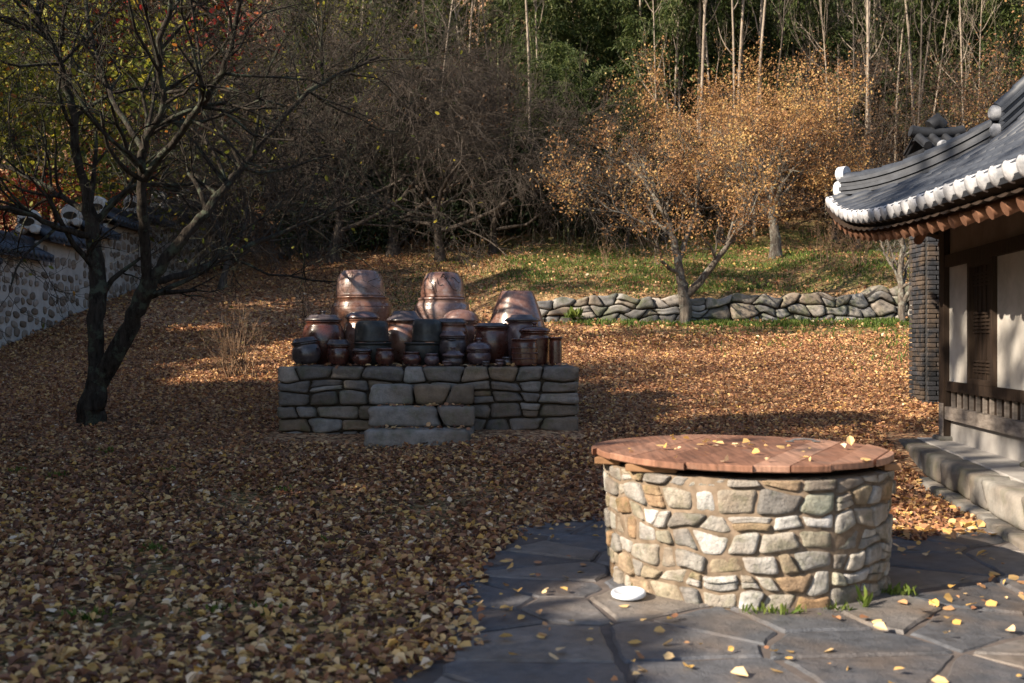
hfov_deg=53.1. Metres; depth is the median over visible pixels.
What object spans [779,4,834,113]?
bamboo
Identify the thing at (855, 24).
bamboo
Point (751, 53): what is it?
bamboo
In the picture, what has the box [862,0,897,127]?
sapling
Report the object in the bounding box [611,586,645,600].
enamel lid
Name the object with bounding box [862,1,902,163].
sapling
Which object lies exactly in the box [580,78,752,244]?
bank tree
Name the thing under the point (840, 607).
weed
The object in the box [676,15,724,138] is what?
bamboo
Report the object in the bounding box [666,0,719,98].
bamboo
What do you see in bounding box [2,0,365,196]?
leafy tree
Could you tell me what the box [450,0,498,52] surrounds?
bamboo
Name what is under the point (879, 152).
bank tree
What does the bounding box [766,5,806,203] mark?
sapling
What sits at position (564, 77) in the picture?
bamboo
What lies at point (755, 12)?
bamboo
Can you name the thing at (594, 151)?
bamboo
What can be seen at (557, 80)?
bamboo
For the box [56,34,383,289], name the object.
bare fruit tree
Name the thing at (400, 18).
bamboo
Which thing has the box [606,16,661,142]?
bamboo
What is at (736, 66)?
bamboo
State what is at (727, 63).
sapling
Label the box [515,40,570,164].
bamboo
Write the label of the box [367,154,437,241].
evergreen shrub
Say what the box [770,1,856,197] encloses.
sapling
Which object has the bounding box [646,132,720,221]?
evergreen shrub
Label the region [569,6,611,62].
bamboo
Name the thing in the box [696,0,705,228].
sapling
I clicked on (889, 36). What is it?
sapling
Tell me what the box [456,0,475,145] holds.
sapling
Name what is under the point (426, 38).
sapling
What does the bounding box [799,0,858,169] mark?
bamboo
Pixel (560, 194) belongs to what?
bamboo
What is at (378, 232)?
evergreen shrub
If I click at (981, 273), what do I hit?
shutter window
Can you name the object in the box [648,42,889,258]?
golden tree
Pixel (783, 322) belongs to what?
grass
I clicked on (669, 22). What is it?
bamboo
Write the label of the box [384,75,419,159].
bamboo
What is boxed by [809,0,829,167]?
sapling
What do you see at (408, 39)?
leafy tree
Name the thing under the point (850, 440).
leaves on cover
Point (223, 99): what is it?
sapling
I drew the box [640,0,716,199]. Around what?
bamboo
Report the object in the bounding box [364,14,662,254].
bare fruit tree
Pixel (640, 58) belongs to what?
sapling
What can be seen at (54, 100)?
sapling
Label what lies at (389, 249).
bare fruit tree
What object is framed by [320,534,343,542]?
lawn weed
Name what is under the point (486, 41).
sapling
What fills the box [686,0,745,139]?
bamboo
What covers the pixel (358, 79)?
sapling
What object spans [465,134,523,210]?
evergreen shrub
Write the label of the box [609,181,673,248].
green shrub
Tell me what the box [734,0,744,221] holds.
sapling
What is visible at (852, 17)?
sapling
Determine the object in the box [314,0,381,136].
bamboo
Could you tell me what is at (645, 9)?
bamboo
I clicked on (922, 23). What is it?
sapling
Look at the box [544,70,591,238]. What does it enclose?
bamboo
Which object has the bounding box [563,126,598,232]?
bamboo
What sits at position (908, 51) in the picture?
sapling
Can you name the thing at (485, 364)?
pot
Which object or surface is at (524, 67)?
bamboo
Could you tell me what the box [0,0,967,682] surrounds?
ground
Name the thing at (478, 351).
jar
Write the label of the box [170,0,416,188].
leafy tree
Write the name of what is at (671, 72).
bamboo
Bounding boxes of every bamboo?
[172,0,248,189]
[220,2,271,146]
[271,0,338,178]
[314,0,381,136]
[323,1,369,169]
[347,26,402,157]
[367,1,422,104]
[370,64,426,172]
[372,0,422,56]
[372,62,421,164]
[379,0,419,69]
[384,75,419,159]
[396,0,462,80]
[403,58,430,141]
[404,0,471,148]
[405,0,452,93]
[407,16,443,130]
[415,4,452,92]
[444,0,467,62]
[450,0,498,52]
[455,0,522,106]
[466,0,516,138]
[470,4,516,129]
[491,0,568,113]
[499,0,552,110]
[501,40,581,236]
[506,72,544,166]
[511,105,549,237]
[514,0,591,58]
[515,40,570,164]
[519,0,592,124]
[520,69,563,226]
[522,57,558,197]
[532,90,574,232]
[537,0,606,111]
[538,128,571,242]
[543,57,579,149]
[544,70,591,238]
[544,116,574,244]
[547,47,590,235]
[547,64,616,239]
[547,120,590,243]
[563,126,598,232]
[566,0,633,107]
[569,0,623,97]
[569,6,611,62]
[570,89,621,234]
[575,102,625,236]
[576,1,620,82]
[576,110,615,240]
[579,0,646,137]
[592,0,648,105]
[595,101,641,234]
[599,90,637,154]
[604,0,676,135]
[605,0,657,81]
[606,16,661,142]
[612,0,652,143]
[627,25,668,141]
[632,15,694,144]
[633,0,696,141]
[639,0,688,86]
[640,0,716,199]
[646,0,717,133]
[654,0,732,196]
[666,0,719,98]
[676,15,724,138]
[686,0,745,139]
[693,0,759,130]
[695,3,770,116]
[705,0,772,183]
[711,0,773,117]
[718,3,794,81]
[724,0,796,186]
[731,0,791,163]
[754,2,799,128]
[755,0,821,191]
[768,1,822,88]
[776,0,816,78]
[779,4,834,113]
[787,0,865,169]
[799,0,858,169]
[808,0,881,128]
[809,2,856,127]
[813,0,865,169]
[823,0,895,159]
[823,0,899,171]
[827,0,893,157]
[834,0,899,145]
[840,0,902,132]
[841,0,908,133]
[849,0,912,167]
[874,0,942,146]
[881,0,955,124]
[882,0,959,126]
[883,0,982,113]
[898,0,957,129]
[910,0,974,126]
[917,0,984,126]
[923,0,1010,125]
[934,0,988,118]
[943,0,1023,125]
[955,0,1023,90]
[968,0,1023,120]
[978,0,1023,100]
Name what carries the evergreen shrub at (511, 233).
on the ground at (580, 432)
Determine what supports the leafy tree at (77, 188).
on the ground at (580, 432)
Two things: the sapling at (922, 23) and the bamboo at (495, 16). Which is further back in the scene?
the bamboo at (495, 16)
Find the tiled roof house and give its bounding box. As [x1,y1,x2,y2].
[825,76,1023,550]
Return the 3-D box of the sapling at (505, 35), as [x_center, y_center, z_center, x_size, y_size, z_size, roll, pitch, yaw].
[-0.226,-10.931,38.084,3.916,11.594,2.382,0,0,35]
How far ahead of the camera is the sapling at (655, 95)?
34.58 m
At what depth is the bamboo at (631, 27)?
38.83 m
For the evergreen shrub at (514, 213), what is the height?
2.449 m
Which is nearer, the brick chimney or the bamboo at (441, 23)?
the brick chimney
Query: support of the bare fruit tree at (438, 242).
on the ground at (580, 432)
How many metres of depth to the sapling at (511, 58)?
38.32 m
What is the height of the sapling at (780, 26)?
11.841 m
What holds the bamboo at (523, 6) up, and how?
on the ground at (580, 432)
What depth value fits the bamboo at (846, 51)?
38.31 m
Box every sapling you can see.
[22,0,66,170]
[77,0,124,172]
[97,0,138,192]
[197,0,231,178]
[214,0,276,252]
[232,0,272,233]
[249,19,292,233]
[300,0,351,230]
[352,5,363,205]
[372,1,397,159]
[389,0,469,116]
[422,0,445,179]
[424,0,467,198]
[444,0,468,151]
[447,8,476,58]
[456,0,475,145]
[458,5,515,136]
[464,0,503,136]
[481,0,498,135]
[488,2,515,114]
[493,2,526,135]
[508,36,510,129]
[525,0,530,234]
[532,0,550,199]
[621,0,689,220]
[625,0,694,197]
[631,0,709,121]
[639,0,643,140]
[665,1,680,219]
[675,0,691,156]
[696,0,700,155]
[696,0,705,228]
[701,0,729,218]
[707,0,762,165]
[707,3,770,214]
[712,0,754,231]
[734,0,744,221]
[750,0,764,211]
[752,0,766,237]
[761,0,791,221]
[765,4,811,206]
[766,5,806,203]
[769,0,827,218]
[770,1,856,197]
[781,0,805,158]
[792,3,829,198]
[795,0,843,159]
[797,0,824,209]
[804,0,808,199]
[804,0,857,129]
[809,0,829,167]
[828,0,873,168]
[836,0,862,147]
[838,0,899,163]
[853,0,889,162]
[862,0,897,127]
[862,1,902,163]
[863,1,918,155]
[865,0,868,150]
[876,0,957,150]
[879,0,885,160]
[894,0,907,162]
[898,0,941,125]
[904,0,914,125]
[918,0,1002,114]
[919,8,1011,124]
[920,0,934,111]
[920,0,979,125]
[924,0,1006,124]
[947,0,1023,101]
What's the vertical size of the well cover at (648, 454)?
0.111 m
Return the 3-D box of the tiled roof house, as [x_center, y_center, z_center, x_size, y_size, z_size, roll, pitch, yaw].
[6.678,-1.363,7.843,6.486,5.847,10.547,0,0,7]
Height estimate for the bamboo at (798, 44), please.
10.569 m
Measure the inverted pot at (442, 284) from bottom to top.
0.355 m
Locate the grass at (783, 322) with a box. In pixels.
[325,224,911,372]
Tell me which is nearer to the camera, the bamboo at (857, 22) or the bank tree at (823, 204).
the bank tree at (823, 204)
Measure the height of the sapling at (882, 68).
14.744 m
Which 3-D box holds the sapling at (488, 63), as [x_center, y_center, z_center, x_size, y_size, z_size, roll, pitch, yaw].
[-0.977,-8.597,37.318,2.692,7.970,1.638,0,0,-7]
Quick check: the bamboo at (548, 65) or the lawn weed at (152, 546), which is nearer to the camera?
the lawn weed at (152, 546)
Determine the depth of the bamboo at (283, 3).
35.00 m
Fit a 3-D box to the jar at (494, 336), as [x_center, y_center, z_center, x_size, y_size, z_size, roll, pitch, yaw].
[-0.259,0.028,13.300,0.490,0.536,0.490,0,0,0]
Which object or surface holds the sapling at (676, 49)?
on the ground at (580, 432)
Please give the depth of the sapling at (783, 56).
36.10 m
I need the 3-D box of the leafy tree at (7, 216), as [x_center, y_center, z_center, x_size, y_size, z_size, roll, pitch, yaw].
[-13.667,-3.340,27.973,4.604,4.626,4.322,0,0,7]
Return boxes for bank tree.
[568,119,714,247]
[577,20,869,246]
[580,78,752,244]
[767,0,990,207]
[770,89,922,241]
[779,152,904,247]
[796,45,1023,246]
[893,0,1023,128]
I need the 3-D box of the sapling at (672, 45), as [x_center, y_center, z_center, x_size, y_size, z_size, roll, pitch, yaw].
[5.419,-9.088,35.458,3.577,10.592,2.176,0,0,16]
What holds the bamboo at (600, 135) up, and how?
on the ground at (580, 432)
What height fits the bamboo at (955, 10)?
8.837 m
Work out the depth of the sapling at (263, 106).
35.29 m
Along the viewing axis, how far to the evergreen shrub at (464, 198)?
33.96 m
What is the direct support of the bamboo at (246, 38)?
on the ground at (580, 432)
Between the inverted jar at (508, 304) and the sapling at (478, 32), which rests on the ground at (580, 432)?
the sapling at (478, 32)
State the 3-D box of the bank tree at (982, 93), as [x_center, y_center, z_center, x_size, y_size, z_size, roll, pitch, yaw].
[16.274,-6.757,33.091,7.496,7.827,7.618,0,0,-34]
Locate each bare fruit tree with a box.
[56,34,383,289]
[82,31,523,274]
[113,0,634,256]
[124,0,561,271]
[203,0,703,278]
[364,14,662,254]
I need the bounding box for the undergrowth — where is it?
[0,0,968,265]
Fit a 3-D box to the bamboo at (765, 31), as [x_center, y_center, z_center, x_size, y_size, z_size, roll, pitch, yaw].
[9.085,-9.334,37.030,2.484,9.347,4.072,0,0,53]
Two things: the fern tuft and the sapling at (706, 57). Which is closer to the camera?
the fern tuft
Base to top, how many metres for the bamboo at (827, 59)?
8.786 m
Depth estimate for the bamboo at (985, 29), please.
34.93 m
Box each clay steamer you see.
[354,321,388,341]
[412,319,441,341]
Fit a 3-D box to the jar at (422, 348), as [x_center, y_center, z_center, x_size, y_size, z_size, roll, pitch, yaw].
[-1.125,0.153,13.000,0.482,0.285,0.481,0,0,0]
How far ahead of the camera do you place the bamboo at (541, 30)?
35.73 m
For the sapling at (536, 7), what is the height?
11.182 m
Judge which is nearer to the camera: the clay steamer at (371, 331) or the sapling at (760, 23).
the clay steamer at (371, 331)
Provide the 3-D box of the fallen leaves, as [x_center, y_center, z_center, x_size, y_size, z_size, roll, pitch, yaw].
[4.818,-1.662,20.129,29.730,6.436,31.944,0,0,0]
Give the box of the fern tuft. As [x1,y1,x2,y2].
[563,306,583,317]
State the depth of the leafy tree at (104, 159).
26.88 m
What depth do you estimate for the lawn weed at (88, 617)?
5.50 m
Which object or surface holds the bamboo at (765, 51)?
on the ground at (580, 432)
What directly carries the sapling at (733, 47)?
on the ground at (580, 432)
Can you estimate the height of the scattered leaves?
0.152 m
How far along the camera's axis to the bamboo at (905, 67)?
35.97 m
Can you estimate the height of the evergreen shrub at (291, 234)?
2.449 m
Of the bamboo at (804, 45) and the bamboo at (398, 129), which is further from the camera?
the bamboo at (804, 45)
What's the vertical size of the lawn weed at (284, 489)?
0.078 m
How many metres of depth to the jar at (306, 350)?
12.64 m
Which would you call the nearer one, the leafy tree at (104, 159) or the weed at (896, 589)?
the weed at (896, 589)
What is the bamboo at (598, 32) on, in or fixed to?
on the ground at (580, 432)
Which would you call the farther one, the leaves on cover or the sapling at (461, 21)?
the sapling at (461, 21)
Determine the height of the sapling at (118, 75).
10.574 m
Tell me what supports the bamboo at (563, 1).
on the ground at (580, 432)
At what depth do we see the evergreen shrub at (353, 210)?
33.84 m
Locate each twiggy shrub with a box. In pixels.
[594,231,625,269]
[805,214,852,265]
[834,228,876,266]
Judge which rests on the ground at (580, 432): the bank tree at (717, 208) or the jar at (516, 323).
the bank tree at (717, 208)
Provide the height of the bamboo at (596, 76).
5.965 m
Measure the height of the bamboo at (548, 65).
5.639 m
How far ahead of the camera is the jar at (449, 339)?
12.82 m
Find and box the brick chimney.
[903,113,965,403]
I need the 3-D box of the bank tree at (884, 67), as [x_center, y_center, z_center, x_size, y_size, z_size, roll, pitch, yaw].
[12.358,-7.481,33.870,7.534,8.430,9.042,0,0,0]
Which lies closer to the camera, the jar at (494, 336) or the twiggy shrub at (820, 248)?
the jar at (494, 336)
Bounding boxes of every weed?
[8,465,25,472]
[40,471,68,477]
[61,606,111,621]
[98,446,113,453]
[133,541,167,554]
[187,601,238,619]
[252,600,282,619]
[265,484,293,491]
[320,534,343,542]
[739,603,819,614]
[822,600,857,610]
[855,584,872,607]
[882,581,917,595]
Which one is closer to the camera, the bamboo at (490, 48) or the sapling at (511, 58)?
the sapling at (511, 58)
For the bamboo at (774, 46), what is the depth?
39.48 m
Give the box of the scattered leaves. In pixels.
[407,494,1023,682]
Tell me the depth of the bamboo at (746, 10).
35.56 m
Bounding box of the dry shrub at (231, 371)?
[201,295,275,377]
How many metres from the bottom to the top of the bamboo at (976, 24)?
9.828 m
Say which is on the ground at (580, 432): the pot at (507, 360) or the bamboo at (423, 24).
the bamboo at (423, 24)
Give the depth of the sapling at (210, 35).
36.16 m
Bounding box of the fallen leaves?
[0,205,976,682]
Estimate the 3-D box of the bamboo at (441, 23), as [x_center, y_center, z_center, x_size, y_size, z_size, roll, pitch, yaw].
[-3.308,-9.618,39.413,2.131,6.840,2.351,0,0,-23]
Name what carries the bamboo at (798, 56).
on the ground at (580, 432)
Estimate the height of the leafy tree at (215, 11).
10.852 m
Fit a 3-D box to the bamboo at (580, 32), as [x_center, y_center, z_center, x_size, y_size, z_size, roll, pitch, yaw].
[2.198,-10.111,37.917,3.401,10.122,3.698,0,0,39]
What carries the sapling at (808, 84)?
on the ground at (580, 432)
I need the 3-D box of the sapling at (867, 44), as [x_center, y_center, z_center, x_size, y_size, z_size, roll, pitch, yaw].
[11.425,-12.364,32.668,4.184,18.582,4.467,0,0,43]
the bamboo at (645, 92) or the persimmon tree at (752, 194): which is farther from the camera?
the bamboo at (645, 92)
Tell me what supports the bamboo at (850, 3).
on the ground at (580, 432)
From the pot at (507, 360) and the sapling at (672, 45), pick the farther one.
the sapling at (672, 45)
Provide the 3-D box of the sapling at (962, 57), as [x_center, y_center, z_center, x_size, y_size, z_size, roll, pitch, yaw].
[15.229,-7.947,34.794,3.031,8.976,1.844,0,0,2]
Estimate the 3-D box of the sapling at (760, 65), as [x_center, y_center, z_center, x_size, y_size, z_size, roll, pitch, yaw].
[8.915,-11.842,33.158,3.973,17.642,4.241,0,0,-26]
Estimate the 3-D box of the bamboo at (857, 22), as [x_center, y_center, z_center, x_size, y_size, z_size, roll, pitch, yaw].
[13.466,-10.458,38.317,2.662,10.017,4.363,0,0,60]
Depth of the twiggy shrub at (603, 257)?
28.21 m
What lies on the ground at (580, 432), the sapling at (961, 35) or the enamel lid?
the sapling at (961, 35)
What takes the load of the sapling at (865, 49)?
on the ground at (580, 432)
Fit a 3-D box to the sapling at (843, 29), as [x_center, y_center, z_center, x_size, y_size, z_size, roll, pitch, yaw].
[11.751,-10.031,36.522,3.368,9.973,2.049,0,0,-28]
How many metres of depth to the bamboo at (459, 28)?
42.94 m
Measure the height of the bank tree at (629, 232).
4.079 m
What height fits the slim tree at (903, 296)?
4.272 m
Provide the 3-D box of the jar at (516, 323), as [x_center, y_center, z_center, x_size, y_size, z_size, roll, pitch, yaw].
[0.136,-0.026,13.350,0.512,0.645,0.512,0,0,0]
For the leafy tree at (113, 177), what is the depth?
33.07 m
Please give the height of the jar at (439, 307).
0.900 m
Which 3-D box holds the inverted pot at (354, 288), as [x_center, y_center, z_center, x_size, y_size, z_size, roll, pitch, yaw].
[-2.126,-0.806,14.350,0.700,0.362,0.700,0,0,0]
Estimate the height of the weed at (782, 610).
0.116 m
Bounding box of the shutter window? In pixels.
[967,256,996,386]
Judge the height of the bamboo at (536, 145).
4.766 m
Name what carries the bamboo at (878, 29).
on the ground at (580, 432)
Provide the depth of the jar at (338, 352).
12.69 m
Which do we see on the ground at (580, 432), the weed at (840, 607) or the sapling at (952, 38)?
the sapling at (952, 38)
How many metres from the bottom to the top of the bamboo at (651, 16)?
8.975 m
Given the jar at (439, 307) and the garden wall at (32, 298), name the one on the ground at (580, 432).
the garden wall at (32, 298)
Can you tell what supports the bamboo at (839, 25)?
on the ground at (580, 432)
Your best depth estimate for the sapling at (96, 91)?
35.25 m
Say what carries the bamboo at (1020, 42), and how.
on the ground at (580, 432)
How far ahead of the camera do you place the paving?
5.29 m
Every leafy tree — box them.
[0,0,290,262]
[0,0,296,268]
[0,1,129,200]
[0,157,95,231]
[2,0,257,202]
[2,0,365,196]
[40,130,187,207]
[116,0,341,200]
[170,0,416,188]
[222,0,525,169]
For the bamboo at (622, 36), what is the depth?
41.79 m
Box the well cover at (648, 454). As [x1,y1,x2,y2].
[591,434,900,472]
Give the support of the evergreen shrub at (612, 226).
on the ground at (580, 432)
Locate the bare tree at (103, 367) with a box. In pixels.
[0,0,559,426]
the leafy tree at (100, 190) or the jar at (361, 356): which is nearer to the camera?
the jar at (361, 356)
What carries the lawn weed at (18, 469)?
on the ground at (580, 432)
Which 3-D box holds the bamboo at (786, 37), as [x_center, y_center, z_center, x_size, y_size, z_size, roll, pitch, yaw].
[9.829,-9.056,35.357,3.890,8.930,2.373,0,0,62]
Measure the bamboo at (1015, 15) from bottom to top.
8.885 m
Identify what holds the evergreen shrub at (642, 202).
on the ground at (580, 432)
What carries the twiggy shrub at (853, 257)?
on the ground at (580, 432)
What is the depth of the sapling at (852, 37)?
37.76 m
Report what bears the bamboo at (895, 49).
on the ground at (580, 432)
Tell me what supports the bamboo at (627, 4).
on the ground at (580, 432)
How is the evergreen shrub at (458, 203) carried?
on the ground at (580, 432)
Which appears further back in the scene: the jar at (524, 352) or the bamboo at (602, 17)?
the bamboo at (602, 17)
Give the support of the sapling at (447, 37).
on the ground at (580, 432)
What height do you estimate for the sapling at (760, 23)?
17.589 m
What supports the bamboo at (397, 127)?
on the ground at (580, 432)
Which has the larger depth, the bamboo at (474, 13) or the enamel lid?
the bamboo at (474, 13)
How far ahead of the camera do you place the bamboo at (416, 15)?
39.09 m
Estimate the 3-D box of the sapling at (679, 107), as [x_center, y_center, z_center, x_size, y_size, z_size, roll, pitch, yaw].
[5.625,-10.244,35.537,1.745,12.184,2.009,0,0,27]
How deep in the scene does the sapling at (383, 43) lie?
37.22 m
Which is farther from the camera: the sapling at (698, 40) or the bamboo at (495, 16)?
the bamboo at (495, 16)
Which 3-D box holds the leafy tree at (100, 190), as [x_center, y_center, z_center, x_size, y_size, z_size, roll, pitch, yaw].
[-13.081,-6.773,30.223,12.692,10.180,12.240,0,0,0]
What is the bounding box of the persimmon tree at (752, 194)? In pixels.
[517,94,822,323]
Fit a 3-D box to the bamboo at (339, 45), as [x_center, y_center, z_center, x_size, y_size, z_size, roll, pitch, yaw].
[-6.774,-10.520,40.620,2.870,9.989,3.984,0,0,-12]
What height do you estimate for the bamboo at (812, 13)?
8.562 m
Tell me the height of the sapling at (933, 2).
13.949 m
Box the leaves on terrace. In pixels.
[293,362,570,429]
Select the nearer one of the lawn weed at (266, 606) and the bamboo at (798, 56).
the lawn weed at (266, 606)
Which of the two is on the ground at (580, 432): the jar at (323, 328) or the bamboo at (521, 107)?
the bamboo at (521, 107)
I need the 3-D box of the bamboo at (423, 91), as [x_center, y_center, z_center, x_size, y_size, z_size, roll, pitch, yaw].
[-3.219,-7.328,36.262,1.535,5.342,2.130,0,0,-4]
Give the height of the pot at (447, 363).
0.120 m
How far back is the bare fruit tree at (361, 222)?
31.39 m
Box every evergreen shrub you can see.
[271,194,342,258]
[297,151,382,247]
[342,185,411,251]
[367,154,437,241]
[396,140,501,246]
[442,160,510,236]
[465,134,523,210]
[473,139,555,237]
[513,168,572,229]
[548,149,614,236]
[560,123,665,230]
[613,159,678,234]
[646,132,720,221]
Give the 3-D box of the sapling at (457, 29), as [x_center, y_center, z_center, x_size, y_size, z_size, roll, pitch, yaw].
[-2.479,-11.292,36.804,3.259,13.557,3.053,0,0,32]
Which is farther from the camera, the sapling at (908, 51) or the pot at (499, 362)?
the sapling at (908, 51)
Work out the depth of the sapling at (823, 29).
34.25 m
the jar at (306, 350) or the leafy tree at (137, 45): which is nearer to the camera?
the jar at (306, 350)
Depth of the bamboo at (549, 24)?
36.66 m
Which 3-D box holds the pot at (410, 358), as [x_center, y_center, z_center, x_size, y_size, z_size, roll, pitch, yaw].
[-1.246,0.211,12.700,0.250,0.170,0.250,0,0,0]
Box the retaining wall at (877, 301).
[537,285,911,322]
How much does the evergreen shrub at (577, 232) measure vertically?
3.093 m
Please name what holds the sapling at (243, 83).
on the ground at (580, 432)
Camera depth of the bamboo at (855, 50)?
38.53 m
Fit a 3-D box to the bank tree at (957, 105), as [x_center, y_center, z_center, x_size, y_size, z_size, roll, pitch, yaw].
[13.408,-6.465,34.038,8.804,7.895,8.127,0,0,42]
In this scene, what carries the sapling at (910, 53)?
on the ground at (580, 432)
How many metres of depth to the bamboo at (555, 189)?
33.38 m
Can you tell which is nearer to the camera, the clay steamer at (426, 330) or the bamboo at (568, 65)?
the clay steamer at (426, 330)
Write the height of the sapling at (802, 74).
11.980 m
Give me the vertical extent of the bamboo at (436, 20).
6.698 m
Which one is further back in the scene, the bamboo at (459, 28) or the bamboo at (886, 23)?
the bamboo at (459, 28)
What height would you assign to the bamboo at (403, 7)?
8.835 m
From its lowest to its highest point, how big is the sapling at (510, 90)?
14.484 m
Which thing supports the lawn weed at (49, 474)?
on the ground at (580, 432)
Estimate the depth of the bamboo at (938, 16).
35.27 m
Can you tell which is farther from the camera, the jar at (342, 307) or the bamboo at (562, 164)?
the bamboo at (562, 164)
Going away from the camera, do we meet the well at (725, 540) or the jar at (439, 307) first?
the well at (725, 540)
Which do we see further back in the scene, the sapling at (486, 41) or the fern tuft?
the sapling at (486, 41)
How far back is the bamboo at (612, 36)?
37.40 m
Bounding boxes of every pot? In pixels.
[335,270,384,295]
[401,352,421,364]
[420,272,464,297]
[424,353,439,364]
[442,347,463,365]
[442,361,451,366]
[481,361,489,367]
[495,359,503,366]
[502,357,511,365]
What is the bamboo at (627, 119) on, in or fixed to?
on the ground at (580, 432)
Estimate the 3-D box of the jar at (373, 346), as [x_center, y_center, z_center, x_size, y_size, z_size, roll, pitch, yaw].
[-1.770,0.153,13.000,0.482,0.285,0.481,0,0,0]
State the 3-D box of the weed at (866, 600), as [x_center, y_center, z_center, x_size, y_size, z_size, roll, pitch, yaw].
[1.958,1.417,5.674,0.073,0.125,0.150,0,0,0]
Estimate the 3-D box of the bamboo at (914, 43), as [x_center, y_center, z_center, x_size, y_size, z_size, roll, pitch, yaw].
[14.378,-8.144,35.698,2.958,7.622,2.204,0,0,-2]
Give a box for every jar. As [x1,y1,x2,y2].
[291,336,320,364]
[302,311,344,364]
[327,340,349,364]
[331,296,392,362]
[343,311,379,363]
[352,348,371,364]
[353,342,391,364]
[375,348,394,365]
[386,311,421,363]
[404,342,439,364]
[414,297,469,318]
[439,318,468,363]
[439,331,466,363]
[443,309,479,363]
[466,338,491,364]
[473,323,508,364]
[489,291,544,326]
[504,314,540,356]
[511,338,538,365]
[519,322,550,364]
[548,337,562,364]
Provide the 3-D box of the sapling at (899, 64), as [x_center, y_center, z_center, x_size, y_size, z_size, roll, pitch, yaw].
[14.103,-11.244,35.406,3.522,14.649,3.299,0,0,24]
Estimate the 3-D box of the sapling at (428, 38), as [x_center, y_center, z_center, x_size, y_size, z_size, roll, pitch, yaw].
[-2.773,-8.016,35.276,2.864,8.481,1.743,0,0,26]
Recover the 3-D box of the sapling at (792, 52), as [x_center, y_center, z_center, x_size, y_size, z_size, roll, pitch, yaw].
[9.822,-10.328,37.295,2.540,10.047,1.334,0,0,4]
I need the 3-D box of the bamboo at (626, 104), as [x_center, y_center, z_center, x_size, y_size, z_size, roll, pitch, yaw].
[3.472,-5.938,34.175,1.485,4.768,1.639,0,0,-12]
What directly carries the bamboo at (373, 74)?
on the ground at (580, 432)
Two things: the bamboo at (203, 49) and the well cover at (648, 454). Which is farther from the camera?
the bamboo at (203, 49)
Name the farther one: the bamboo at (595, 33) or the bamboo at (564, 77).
the bamboo at (595, 33)
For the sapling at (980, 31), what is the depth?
33.54 m
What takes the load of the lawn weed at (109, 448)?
on the ground at (580, 432)
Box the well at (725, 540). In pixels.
[603,462,896,609]
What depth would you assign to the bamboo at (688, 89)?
35.98 m
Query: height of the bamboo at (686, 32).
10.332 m
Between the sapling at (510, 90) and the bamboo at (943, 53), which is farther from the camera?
the sapling at (510, 90)
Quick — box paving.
[434,511,1023,682]
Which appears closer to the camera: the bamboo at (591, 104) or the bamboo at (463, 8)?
the bamboo at (591, 104)
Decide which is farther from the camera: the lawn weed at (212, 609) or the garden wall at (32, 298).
the garden wall at (32, 298)
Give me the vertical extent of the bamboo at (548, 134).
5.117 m
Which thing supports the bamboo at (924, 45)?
on the ground at (580, 432)
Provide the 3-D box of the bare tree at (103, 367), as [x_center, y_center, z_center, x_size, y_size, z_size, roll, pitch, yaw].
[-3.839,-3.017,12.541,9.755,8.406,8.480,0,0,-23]
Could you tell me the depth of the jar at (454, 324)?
13.04 m
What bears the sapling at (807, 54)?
on the ground at (580, 432)
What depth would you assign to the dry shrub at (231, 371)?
16.57 m
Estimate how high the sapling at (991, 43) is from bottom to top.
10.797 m
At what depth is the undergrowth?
35.13 m
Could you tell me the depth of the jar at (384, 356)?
12.61 m
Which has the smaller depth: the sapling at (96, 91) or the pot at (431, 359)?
the pot at (431, 359)
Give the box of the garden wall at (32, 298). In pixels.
[0,187,240,348]
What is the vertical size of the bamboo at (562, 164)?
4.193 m
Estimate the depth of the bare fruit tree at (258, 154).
31.96 m
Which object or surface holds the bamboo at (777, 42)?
on the ground at (580, 432)
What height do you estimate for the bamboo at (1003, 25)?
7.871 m
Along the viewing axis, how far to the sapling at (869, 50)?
34.17 m
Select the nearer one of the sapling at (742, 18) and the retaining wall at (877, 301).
the retaining wall at (877, 301)
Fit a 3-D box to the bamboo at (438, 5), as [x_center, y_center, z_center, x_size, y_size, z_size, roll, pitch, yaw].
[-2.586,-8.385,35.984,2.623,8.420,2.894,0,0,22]
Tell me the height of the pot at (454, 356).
0.234 m
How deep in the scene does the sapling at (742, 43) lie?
34.99 m
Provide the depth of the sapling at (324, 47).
36.01 m
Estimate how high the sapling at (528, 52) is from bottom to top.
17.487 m
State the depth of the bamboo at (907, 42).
37.38 m
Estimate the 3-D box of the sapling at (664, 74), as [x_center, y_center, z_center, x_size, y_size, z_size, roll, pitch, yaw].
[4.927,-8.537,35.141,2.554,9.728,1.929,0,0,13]
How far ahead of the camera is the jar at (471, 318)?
13.57 m
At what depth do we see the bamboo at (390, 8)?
36.90 m
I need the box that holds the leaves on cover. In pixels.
[628,434,869,460]
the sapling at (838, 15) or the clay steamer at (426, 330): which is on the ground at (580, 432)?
the sapling at (838, 15)
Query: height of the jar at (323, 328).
0.694 m
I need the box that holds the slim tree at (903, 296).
[824,148,911,321]

